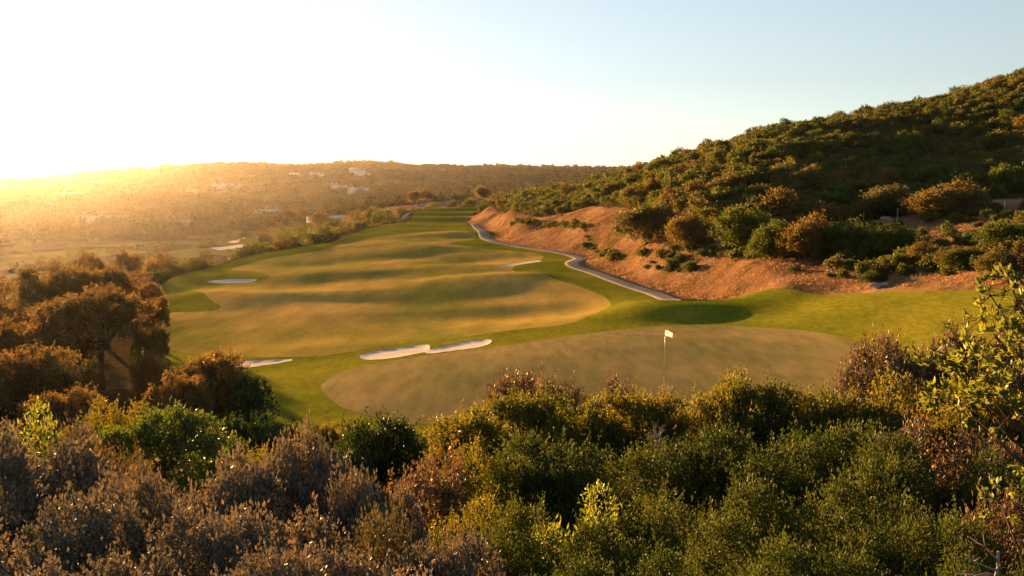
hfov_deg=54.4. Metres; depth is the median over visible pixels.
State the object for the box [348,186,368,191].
house
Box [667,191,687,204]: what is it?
hillside shrub
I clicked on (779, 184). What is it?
hillside shrub
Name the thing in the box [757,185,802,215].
hillside shrub
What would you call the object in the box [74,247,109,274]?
oak tree
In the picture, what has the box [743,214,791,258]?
slope shrub
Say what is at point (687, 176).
hillside shrub
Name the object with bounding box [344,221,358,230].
valley tree
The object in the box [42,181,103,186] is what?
garden wall
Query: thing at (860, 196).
hillside shrub
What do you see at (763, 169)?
hillside shrub
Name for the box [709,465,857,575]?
green bush
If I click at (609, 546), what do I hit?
green bush
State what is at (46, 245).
hills
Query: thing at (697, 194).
slope shrub
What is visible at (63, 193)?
house
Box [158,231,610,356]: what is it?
fairway
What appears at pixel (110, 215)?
house
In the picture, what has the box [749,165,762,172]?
hillside shrub
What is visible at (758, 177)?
hillside shrub
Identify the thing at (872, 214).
hillside shrub
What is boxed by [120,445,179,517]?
upright shrub
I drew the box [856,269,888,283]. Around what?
slope shrub
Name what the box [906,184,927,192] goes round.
hillside shrub
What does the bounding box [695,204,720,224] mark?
hillside shrub
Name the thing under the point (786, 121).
hillside shrub
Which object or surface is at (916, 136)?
hillside shrub
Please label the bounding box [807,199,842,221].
hillside shrub
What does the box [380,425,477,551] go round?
brown bush
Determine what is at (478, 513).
green bush
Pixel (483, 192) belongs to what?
umbrella tree
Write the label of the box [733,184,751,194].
hillside shrub
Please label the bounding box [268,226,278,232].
valley tree
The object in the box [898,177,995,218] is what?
slope shrub
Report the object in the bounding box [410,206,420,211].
edge shrub
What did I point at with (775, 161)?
hillside shrub
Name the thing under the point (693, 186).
hillside shrub
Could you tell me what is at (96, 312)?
oak tree
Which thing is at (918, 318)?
rough grass
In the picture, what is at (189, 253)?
valley fairway
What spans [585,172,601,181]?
hillside shrub
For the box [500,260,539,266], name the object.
sand bunker
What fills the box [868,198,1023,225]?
dirt track
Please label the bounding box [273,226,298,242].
valley tree
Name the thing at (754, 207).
hillside shrub
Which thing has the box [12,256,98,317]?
oak tree
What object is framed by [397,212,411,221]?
path
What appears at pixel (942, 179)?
hillside shrub
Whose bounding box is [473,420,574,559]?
green bush
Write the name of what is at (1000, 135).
hillside shrub
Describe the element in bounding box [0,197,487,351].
valley undergrowth
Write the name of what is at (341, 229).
edge shrub
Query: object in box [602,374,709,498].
green bush
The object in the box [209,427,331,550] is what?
silver bush
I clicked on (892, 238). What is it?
slope shrub
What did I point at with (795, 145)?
hillside shrub
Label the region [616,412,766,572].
green bush
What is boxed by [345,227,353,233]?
edge shrub
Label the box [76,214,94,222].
house
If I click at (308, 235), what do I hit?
edge shrub
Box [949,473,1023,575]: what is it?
rusty bush
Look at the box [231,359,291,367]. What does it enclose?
sand bunker
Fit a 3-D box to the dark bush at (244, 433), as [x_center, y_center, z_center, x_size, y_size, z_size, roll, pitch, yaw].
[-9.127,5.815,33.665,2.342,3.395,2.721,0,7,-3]
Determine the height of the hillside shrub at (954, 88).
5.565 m
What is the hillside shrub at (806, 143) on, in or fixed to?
on the ground at (116, 369)
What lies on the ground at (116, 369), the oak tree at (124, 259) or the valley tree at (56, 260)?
the oak tree at (124, 259)
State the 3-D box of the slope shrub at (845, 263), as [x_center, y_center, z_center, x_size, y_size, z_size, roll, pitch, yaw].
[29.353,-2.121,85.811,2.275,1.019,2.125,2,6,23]
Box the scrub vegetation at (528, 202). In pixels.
[482,69,1023,277]
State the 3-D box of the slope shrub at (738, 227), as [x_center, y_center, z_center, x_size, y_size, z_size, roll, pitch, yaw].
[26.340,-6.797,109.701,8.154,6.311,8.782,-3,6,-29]
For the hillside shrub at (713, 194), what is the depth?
148.34 m
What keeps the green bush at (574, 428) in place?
on the ground at (116, 369)
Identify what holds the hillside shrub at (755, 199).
on the ground at (116, 369)
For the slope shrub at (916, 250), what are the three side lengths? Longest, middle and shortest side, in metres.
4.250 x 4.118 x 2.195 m
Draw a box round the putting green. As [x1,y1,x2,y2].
[321,325,860,425]
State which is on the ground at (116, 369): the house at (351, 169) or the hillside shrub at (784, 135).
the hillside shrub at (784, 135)
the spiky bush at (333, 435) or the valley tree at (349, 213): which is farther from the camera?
the valley tree at (349, 213)
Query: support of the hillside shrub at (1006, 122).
on the ground at (116, 369)
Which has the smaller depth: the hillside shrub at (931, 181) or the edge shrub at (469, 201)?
the hillside shrub at (931, 181)
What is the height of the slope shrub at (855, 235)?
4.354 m
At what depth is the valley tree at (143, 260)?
388.41 m
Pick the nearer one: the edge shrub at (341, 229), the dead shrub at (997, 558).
the dead shrub at (997, 558)
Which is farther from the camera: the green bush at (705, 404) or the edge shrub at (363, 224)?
the edge shrub at (363, 224)
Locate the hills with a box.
[0,161,618,251]
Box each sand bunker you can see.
[208,279,256,282]
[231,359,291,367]
[360,344,429,359]
[425,339,491,353]
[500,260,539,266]
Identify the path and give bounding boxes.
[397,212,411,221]
[471,224,707,299]
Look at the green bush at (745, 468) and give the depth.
17.27 m
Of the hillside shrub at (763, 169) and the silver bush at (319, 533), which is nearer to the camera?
the silver bush at (319, 533)
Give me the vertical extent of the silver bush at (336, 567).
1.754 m
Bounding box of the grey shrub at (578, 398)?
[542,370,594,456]
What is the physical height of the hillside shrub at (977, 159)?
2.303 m
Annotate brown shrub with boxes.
[477,362,563,427]
[594,366,633,482]
[827,351,895,423]
[841,319,920,415]
[894,317,997,422]
[938,311,1023,438]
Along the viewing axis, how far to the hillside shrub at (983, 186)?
131.78 m
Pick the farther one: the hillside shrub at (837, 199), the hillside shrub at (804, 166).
the hillside shrub at (804, 166)
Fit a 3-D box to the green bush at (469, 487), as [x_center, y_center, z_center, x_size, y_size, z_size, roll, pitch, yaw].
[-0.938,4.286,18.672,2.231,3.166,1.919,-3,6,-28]
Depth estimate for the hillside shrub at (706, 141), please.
283.21 m
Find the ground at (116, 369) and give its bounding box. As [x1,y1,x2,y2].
[0,87,1023,569]
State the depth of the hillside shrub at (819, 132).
217.67 m
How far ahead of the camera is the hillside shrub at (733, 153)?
189.69 m
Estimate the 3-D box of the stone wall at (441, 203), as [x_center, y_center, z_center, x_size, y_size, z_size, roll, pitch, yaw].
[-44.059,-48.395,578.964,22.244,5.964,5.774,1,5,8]
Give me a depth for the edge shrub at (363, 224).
291.56 m
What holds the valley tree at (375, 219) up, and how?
on the ground at (116, 369)
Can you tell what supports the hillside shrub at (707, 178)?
on the ground at (116, 369)
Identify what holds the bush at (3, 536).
on the ground at (116, 369)
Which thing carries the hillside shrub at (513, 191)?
on the ground at (116, 369)
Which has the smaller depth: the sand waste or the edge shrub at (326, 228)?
the edge shrub at (326, 228)
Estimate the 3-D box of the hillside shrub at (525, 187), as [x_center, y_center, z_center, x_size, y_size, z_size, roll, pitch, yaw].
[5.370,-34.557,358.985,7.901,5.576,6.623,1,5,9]
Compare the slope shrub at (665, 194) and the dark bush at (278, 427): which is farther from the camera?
the slope shrub at (665, 194)
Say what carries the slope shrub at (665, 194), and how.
on the ground at (116, 369)
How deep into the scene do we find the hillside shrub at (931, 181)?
146.11 m
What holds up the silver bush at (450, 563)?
on the ground at (116, 369)
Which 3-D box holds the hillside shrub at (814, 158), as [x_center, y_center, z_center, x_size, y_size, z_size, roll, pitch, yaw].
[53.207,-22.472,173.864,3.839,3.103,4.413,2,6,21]
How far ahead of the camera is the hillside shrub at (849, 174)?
156.26 m
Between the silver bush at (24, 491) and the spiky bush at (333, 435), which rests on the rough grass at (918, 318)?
the spiky bush at (333, 435)
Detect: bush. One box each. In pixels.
[0,396,73,468]
[0,409,137,567]
[0,481,185,575]
[0,506,12,563]
[12,381,115,461]
[14,526,180,575]
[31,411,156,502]
[55,459,199,567]
[73,393,163,478]
[103,494,253,575]
[143,443,282,571]
[177,535,314,575]
[193,491,358,575]
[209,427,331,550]
[210,410,274,470]
[232,439,273,471]
[252,419,312,454]
[255,531,436,575]
[258,409,377,548]
[273,443,341,497]
[309,419,347,450]
[310,493,445,575]
[322,441,387,496]
[324,452,427,560]
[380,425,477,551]
[380,518,505,575]
[410,441,481,510]
[419,397,525,518]
[423,484,544,569]
[427,432,521,533]
[452,483,578,575]
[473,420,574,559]
[480,378,585,477]
[513,427,620,571]
[517,541,622,575]
[528,479,640,572]
[535,383,635,505]
[557,501,666,575]
[574,436,715,560]
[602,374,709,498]
[606,471,720,575]
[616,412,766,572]
[620,527,703,575]
[675,362,762,509]
[677,496,817,575]
[693,428,833,571]
[704,363,805,509]
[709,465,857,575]
[723,525,837,575]
[759,372,842,471]
[763,406,894,537]
[788,377,898,526]
[812,463,945,575]
[815,532,926,575]
[829,361,968,507]
[830,417,957,571]
[843,494,1019,575]
[891,390,1023,527]
[901,360,1023,508]
[924,536,1023,575]
[938,434,1023,575]
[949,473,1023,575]
[994,462,1023,553]
[1004,429,1023,487]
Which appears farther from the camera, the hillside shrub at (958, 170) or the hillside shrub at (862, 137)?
the hillside shrub at (862, 137)
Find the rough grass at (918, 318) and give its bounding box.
[131,207,1023,470]
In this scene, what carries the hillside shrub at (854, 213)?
on the ground at (116, 369)
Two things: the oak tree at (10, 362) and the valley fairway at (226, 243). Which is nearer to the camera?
the oak tree at (10, 362)
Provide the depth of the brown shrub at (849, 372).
36.05 m
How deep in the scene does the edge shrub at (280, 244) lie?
205.38 m
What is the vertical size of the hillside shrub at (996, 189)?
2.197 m
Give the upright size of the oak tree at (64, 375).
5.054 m
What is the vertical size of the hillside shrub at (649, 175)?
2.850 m
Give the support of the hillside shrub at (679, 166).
on the ground at (116, 369)
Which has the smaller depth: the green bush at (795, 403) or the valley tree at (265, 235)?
the green bush at (795, 403)
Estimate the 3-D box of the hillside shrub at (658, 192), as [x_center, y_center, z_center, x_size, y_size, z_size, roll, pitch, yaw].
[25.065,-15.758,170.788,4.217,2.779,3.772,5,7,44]
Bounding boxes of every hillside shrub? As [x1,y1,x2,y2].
[508,188,522,195]
[519,184,534,190]
[537,191,557,199]
[557,181,580,193]
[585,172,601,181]
[589,186,611,200]
[591,189,608,201]
[602,181,622,192]
[610,189,622,202]
[617,164,628,172]
[619,184,643,203]
[622,167,639,174]
[624,176,637,185]
[631,161,644,169]
[636,182,654,192]
[638,177,663,192]
[642,159,662,173]
[642,172,661,180]
[646,189,663,197]
[654,166,667,181]
[660,170,679,179]
[660,176,677,190]
[665,165,684,173]
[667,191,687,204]
[668,146,693,157]
[669,152,684,161]
[672,180,683,189]
[672,195,688,212]
[675,164,688,170]
[678,168,700,183]
[679,180,703,192]
[681,149,693,154]
[682,178,708,196]
[684,160,705,169]
[685,195,722,220]
[692,174,711,183]
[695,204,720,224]
[696,138,711,148]
[697,145,714,154]
[697,153,708,161]
[700,161,720,176]
[703,181,714,193]
[708,148,725,161]
[708,185,733,200]
[708,205,740,227]
[709,178,731,192]
[711,171,732,185]
[712,174,721,178]
[713,139,730,148]
[714,199,727,208]
[715,187,739,200]
[723,173,748,187]
[724,197,746,207]
[725,148,746,160]
[728,156,745,164]
[728,163,761,173]
[729,164,753,184]
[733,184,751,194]
[735,188,754,199]
[740,147,756,158]
[741,168,766,185]
[743,137,761,150]
[747,183,764,192]
[747,193,775,211]
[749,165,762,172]
[749,182,773,196]
[749,201,770,212]
[753,166,769,174]
[755,139,779,152]
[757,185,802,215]
[758,208,776,223]
[760,126,776,133]
[762,146,782,159]
[765,129,783,138]
[765,161,796,179]
[767,143,784,151]
[769,133,790,140]
[769,158,782,166]
[769,174,788,186]
[770,180,788,190]
[775,211,801,223]
[779,117,794,126]
[780,125,796,131]
[781,158,798,172]
[783,138,803,150]
[785,185,801,192]
[786,155,804,163]
[787,171,815,187]
[794,203,822,217]
[799,140,816,149]
[799,164,809,170]
[800,162,825,184]
[804,195,826,205]
[805,128,824,135]
[805,151,826,164]
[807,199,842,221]
[811,190,851,206]
[815,162,830,172]
[822,181,862,201]
[824,129,841,140]
[827,110,846,115]
[828,164,857,178]
[834,156,860,172]
[834,203,861,219]
[849,131,861,141]
[849,178,884,198]
[853,198,884,218]
[855,192,863,199]
[856,134,868,140]
[865,176,888,192]
[874,116,893,125]
[888,181,910,187]
[891,129,907,139]
[904,131,925,145]
[905,182,931,190]
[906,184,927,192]
[922,105,948,115]
[925,178,937,184]
[933,173,954,183]
[945,121,968,132]
[945,167,964,180]
[947,85,962,92]
[947,171,983,185]
[967,157,987,164]
[968,84,988,95]
[968,183,989,190]
[975,135,993,149]
[976,155,997,163]
[976,159,998,172]
[976,172,989,183]
[980,78,1003,91]
[983,127,1017,144]
[986,161,1023,186]
[986,183,1008,197]
[997,93,1018,103]
[998,107,1018,119]
[1000,115,1014,127]
[1003,129,1022,144]
[1005,151,1023,164]
[1009,76,1023,86]
[1011,115,1023,129]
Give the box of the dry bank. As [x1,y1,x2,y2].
[464,206,1023,299]
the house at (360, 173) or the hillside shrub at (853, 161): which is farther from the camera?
the house at (360, 173)
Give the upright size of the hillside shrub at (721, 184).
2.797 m
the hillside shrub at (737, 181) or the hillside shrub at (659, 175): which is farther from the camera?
the hillside shrub at (659, 175)
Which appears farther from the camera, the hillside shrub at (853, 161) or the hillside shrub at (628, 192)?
the hillside shrub at (628, 192)
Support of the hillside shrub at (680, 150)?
on the ground at (116, 369)
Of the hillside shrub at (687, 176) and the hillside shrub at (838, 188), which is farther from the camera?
the hillside shrub at (687, 176)
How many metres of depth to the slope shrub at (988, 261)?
65.55 m
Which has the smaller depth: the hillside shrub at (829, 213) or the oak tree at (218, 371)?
the oak tree at (218, 371)
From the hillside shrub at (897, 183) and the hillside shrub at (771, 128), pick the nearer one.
the hillside shrub at (897, 183)
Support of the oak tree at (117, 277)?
on the ground at (116, 369)
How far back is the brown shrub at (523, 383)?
34.37 m
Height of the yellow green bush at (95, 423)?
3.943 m
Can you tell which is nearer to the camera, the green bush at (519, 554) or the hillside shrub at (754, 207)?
the green bush at (519, 554)
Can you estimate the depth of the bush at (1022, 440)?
21.18 m
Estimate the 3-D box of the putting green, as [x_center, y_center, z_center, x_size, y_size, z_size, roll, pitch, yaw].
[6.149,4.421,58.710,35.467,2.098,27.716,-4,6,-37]
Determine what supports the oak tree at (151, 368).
on the ground at (116, 369)
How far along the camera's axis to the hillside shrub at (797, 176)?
149.32 m
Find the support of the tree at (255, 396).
on the rough grass at (918, 318)
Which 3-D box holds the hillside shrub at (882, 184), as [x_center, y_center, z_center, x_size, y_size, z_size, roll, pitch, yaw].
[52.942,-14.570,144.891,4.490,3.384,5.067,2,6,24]
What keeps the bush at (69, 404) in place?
on the ground at (116, 369)
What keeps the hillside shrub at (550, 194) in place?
on the ground at (116, 369)
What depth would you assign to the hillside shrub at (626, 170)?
242.64 m
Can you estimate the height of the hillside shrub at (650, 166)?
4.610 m
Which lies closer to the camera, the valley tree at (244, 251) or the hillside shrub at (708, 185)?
the hillside shrub at (708, 185)
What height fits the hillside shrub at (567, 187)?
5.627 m
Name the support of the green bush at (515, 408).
on the ground at (116, 369)
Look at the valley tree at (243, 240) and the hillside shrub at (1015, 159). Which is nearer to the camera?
the hillside shrub at (1015, 159)
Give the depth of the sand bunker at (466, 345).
72.36 m
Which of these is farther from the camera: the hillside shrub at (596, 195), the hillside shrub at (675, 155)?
the hillside shrub at (675, 155)
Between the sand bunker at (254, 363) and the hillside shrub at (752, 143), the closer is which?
the sand bunker at (254, 363)
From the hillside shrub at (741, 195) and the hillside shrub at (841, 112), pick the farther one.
the hillside shrub at (841, 112)
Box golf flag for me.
[664,330,672,366]
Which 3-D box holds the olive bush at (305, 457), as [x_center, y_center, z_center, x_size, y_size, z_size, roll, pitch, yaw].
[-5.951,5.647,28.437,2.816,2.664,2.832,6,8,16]
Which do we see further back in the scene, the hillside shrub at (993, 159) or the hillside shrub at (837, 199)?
the hillside shrub at (993, 159)
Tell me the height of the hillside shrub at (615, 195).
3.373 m
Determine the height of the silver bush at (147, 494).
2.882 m
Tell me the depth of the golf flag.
57.63 m
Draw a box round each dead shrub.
[646,423,666,490]
[872,432,889,518]
[957,535,999,575]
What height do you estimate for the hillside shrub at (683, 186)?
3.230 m
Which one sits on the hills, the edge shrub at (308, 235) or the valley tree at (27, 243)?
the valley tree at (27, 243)
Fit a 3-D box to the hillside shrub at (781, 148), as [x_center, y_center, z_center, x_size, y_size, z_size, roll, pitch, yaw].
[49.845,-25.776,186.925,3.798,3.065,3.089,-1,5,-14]
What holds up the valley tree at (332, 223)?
on the ground at (116, 369)
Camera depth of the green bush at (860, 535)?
11.96 m
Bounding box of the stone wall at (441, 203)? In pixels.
[418,200,455,206]
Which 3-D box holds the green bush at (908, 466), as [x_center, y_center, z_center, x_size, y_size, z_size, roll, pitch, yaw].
[6.474,3.918,16.403,2.480,3.550,2.730,5,2,20]
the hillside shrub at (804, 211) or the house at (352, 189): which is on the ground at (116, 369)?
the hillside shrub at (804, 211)
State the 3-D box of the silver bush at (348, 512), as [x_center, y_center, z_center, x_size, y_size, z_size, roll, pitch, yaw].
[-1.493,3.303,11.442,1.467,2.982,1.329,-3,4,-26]
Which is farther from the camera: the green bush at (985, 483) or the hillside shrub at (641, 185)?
the hillside shrub at (641, 185)
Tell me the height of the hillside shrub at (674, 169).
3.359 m
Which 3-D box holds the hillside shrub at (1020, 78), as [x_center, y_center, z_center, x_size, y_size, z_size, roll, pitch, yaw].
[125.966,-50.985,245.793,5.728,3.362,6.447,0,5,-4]
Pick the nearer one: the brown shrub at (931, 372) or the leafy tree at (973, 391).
the leafy tree at (973, 391)
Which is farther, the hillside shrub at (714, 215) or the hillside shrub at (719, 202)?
the hillside shrub at (719, 202)
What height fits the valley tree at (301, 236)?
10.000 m
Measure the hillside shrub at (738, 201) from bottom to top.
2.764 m
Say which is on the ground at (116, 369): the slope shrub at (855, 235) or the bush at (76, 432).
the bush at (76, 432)
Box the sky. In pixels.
[0,0,1023,178]
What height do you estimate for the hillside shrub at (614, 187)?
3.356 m
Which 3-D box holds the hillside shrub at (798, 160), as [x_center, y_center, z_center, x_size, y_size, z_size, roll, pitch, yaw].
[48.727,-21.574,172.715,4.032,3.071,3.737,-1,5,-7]
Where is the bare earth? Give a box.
[337,204,459,221]
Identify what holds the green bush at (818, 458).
on the ground at (116, 369)
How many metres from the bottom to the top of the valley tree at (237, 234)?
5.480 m
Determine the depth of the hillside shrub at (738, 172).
157.30 m
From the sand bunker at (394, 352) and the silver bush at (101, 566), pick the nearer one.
the silver bush at (101, 566)
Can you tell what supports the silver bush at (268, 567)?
on the ground at (116, 369)
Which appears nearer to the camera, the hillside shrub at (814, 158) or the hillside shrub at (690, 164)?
the hillside shrub at (814, 158)
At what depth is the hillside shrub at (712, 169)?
178.05 m
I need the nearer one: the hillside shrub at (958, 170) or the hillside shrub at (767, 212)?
the hillside shrub at (767, 212)
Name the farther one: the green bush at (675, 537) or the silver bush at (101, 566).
the green bush at (675, 537)
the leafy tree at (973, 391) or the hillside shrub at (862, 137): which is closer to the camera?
the leafy tree at (973, 391)
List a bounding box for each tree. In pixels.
[0,249,10,255]
[0,277,45,373]
[0,297,105,364]
[0,339,105,433]
[0,344,60,431]
[5,282,25,298]
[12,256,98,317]
[22,241,31,246]
[23,281,160,390]
[34,258,44,267]
[35,271,46,281]
[42,255,65,270]
[68,261,138,348]
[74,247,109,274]
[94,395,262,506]
[113,245,143,282]
[119,269,168,330]
[126,345,176,415]
[128,291,170,353]
[129,320,170,362]
[130,253,152,267]
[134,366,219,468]
[142,252,179,276]
[142,257,157,267]
[170,343,260,431]
[224,373,279,428]
[231,239,274,259]
[232,231,240,237]
[238,238,250,245]
[253,230,273,245]
[254,236,269,245]
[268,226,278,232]
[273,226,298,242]
[282,207,298,219]
[293,224,315,240]
[307,209,328,223]
[322,218,342,228]
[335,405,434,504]
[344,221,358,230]
[345,211,354,222]
[347,213,364,221]
[351,210,362,216]
[361,205,379,220]
[370,209,393,225]
[371,208,392,217]
[407,188,421,205]
[420,189,432,202]
[473,184,492,199]
[909,263,1023,558]
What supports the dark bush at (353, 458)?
on the ground at (116, 369)
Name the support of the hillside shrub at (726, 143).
on the ground at (116, 369)
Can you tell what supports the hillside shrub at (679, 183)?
on the ground at (116, 369)
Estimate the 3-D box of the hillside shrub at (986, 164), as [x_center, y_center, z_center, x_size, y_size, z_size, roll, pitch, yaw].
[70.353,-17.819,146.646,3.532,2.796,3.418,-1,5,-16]
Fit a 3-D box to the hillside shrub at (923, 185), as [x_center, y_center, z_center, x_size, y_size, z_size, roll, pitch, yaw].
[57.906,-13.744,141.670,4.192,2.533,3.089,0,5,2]
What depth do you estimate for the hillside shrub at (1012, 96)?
223.49 m
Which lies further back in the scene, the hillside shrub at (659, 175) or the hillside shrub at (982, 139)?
the hillside shrub at (659, 175)
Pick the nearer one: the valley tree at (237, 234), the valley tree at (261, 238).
the valley tree at (261, 238)
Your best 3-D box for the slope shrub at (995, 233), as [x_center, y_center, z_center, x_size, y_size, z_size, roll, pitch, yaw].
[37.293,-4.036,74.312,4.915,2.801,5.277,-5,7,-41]
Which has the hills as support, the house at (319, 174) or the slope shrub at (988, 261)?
the house at (319, 174)
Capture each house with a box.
[58,192,77,195]
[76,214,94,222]
[95,214,124,218]
[174,219,192,222]
[185,189,196,192]
[211,183,228,188]
[221,182,239,186]
[260,207,280,213]
[309,173,323,176]
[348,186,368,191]
[349,167,365,172]
[354,171,369,175]
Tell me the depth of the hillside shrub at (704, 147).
230.03 m
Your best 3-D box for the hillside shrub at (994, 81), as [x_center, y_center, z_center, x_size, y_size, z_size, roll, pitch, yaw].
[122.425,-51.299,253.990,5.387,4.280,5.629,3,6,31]
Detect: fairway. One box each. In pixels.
[0,250,146,269]
[0,270,48,281]
[83,241,195,246]
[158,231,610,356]
[167,248,239,258]
[192,239,252,245]
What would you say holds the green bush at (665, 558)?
on the ground at (116, 369)
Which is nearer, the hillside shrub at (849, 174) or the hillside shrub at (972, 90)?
the hillside shrub at (849, 174)
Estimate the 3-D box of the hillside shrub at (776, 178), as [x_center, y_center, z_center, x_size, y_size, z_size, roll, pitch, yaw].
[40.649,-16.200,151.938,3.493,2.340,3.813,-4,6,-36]
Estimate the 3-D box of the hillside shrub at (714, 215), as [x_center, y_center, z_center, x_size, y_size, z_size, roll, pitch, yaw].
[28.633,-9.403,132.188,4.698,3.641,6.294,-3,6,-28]
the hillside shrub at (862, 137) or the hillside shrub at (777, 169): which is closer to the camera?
the hillside shrub at (777, 169)
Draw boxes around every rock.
[868,282,888,288]
[880,216,893,219]
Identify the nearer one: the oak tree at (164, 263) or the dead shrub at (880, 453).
the dead shrub at (880, 453)
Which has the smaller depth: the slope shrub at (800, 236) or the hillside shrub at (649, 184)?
the slope shrub at (800, 236)
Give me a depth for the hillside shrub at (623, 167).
298.74 m
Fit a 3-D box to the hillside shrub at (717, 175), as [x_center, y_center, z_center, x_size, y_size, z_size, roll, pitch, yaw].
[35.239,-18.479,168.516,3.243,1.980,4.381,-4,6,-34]
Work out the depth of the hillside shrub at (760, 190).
144.81 m
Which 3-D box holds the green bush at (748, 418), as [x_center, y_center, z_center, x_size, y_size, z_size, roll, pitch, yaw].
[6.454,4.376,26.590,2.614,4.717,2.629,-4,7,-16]
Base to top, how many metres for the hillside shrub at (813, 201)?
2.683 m
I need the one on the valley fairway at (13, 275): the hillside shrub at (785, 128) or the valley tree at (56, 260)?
the valley tree at (56, 260)
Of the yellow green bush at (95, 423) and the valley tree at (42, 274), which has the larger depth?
the valley tree at (42, 274)
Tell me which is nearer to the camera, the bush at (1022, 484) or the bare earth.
the bush at (1022, 484)
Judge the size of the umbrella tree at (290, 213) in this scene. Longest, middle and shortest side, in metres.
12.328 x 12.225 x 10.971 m
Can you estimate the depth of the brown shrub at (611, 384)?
33.22 m
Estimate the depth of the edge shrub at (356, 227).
287.81 m
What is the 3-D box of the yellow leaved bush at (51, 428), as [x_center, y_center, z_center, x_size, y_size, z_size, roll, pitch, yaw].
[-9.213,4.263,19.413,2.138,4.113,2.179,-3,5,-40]
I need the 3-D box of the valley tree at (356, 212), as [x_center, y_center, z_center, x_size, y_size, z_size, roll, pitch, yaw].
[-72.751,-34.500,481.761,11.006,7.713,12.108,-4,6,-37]
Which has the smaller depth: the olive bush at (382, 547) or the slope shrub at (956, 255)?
the olive bush at (382, 547)
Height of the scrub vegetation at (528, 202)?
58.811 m
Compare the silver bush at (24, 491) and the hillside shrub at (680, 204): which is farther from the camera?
the hillside shrub at (680, 204)
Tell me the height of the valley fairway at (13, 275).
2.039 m
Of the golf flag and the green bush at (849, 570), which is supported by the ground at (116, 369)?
the green bush at (849, 570)
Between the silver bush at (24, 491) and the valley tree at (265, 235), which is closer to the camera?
the silver bush at (24, 491)
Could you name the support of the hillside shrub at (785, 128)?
on the ground at (116, 369)
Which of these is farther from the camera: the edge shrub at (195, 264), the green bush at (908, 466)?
the edge shrub at (195, 264)
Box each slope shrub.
[610,197,680,245]
[656,182,677,206]
[660,206,719,246]
[684,190,710,209]
[705,199,771,247]
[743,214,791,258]
[773,208,836,259]
[815,214,895,256]
[839,258,862,267]
[855,182,916,216]
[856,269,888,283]
[860,219,922,253]
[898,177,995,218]
[904,239,946,263]
[931,244,980,270]
[968,215,1023,248]
[972,247,1022,275]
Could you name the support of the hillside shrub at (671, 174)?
on the ground at (116, 369)
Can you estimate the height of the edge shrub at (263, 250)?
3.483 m
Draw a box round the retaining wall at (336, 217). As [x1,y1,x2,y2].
[306,215,342,222]
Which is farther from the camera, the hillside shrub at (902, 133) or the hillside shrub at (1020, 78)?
the hillside shrub at (1020, 78)
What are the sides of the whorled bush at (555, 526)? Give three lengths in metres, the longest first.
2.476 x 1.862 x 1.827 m
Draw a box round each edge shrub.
[179,256,210,272]
[255,246,272,253]
[269,237,297,250]
[284,234,303,247]
[303,230,329,242]
[314,224,336,239]
[333,226,348,234]
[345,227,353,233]
[350,220,368,228]
[350,223,363,231]
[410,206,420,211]
[462,197,475,204]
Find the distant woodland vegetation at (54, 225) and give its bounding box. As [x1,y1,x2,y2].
[0,159,621,242]
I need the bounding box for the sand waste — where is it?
[213,244,245,249]
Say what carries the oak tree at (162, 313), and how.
on the ground at (116, 369)
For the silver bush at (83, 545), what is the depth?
8.90 m
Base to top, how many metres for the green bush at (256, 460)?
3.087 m
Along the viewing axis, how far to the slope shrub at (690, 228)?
118.79 m
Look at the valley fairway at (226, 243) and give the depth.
545.54 m
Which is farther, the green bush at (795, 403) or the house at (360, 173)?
the house at (360, 173)
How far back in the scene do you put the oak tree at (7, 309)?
94.03 m
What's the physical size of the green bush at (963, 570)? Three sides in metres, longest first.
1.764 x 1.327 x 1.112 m
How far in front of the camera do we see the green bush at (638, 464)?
17.42 m
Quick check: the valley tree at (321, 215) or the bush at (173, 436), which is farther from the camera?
the valley tree at (321, 215)
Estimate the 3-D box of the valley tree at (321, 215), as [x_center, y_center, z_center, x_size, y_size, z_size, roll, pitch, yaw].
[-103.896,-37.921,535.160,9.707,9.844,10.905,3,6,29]
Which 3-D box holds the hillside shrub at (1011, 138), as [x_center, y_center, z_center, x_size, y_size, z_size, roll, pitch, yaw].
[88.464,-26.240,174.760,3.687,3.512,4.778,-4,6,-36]
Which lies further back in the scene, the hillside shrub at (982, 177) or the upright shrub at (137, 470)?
the hillside shrub at (982, 177)
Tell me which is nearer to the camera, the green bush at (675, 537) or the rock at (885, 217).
the green bush at (675, 537)
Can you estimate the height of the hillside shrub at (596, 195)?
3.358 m
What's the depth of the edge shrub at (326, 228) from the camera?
235.05 m
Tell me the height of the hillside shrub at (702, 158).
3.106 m
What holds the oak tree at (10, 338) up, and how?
on the ground at (116, 369)
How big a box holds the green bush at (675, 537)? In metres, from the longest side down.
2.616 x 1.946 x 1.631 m
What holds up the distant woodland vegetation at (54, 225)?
on the hills
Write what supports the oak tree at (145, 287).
on the ground at (116, 369)
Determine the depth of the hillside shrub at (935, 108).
228.26 m
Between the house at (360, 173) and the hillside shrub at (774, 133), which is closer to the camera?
the hillside shrub at (774, 133)
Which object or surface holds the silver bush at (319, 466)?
on the ground at (116, 369)
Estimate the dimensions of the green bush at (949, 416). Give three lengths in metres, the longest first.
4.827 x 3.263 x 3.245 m
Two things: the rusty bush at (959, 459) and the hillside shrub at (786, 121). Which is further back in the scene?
the hillside shrub at (786, 121)
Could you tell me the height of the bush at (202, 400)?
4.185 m
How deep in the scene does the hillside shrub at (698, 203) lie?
140.47 m
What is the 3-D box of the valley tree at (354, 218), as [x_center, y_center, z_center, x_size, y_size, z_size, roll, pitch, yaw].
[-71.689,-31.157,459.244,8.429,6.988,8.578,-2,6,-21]
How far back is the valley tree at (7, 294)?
255.56 m

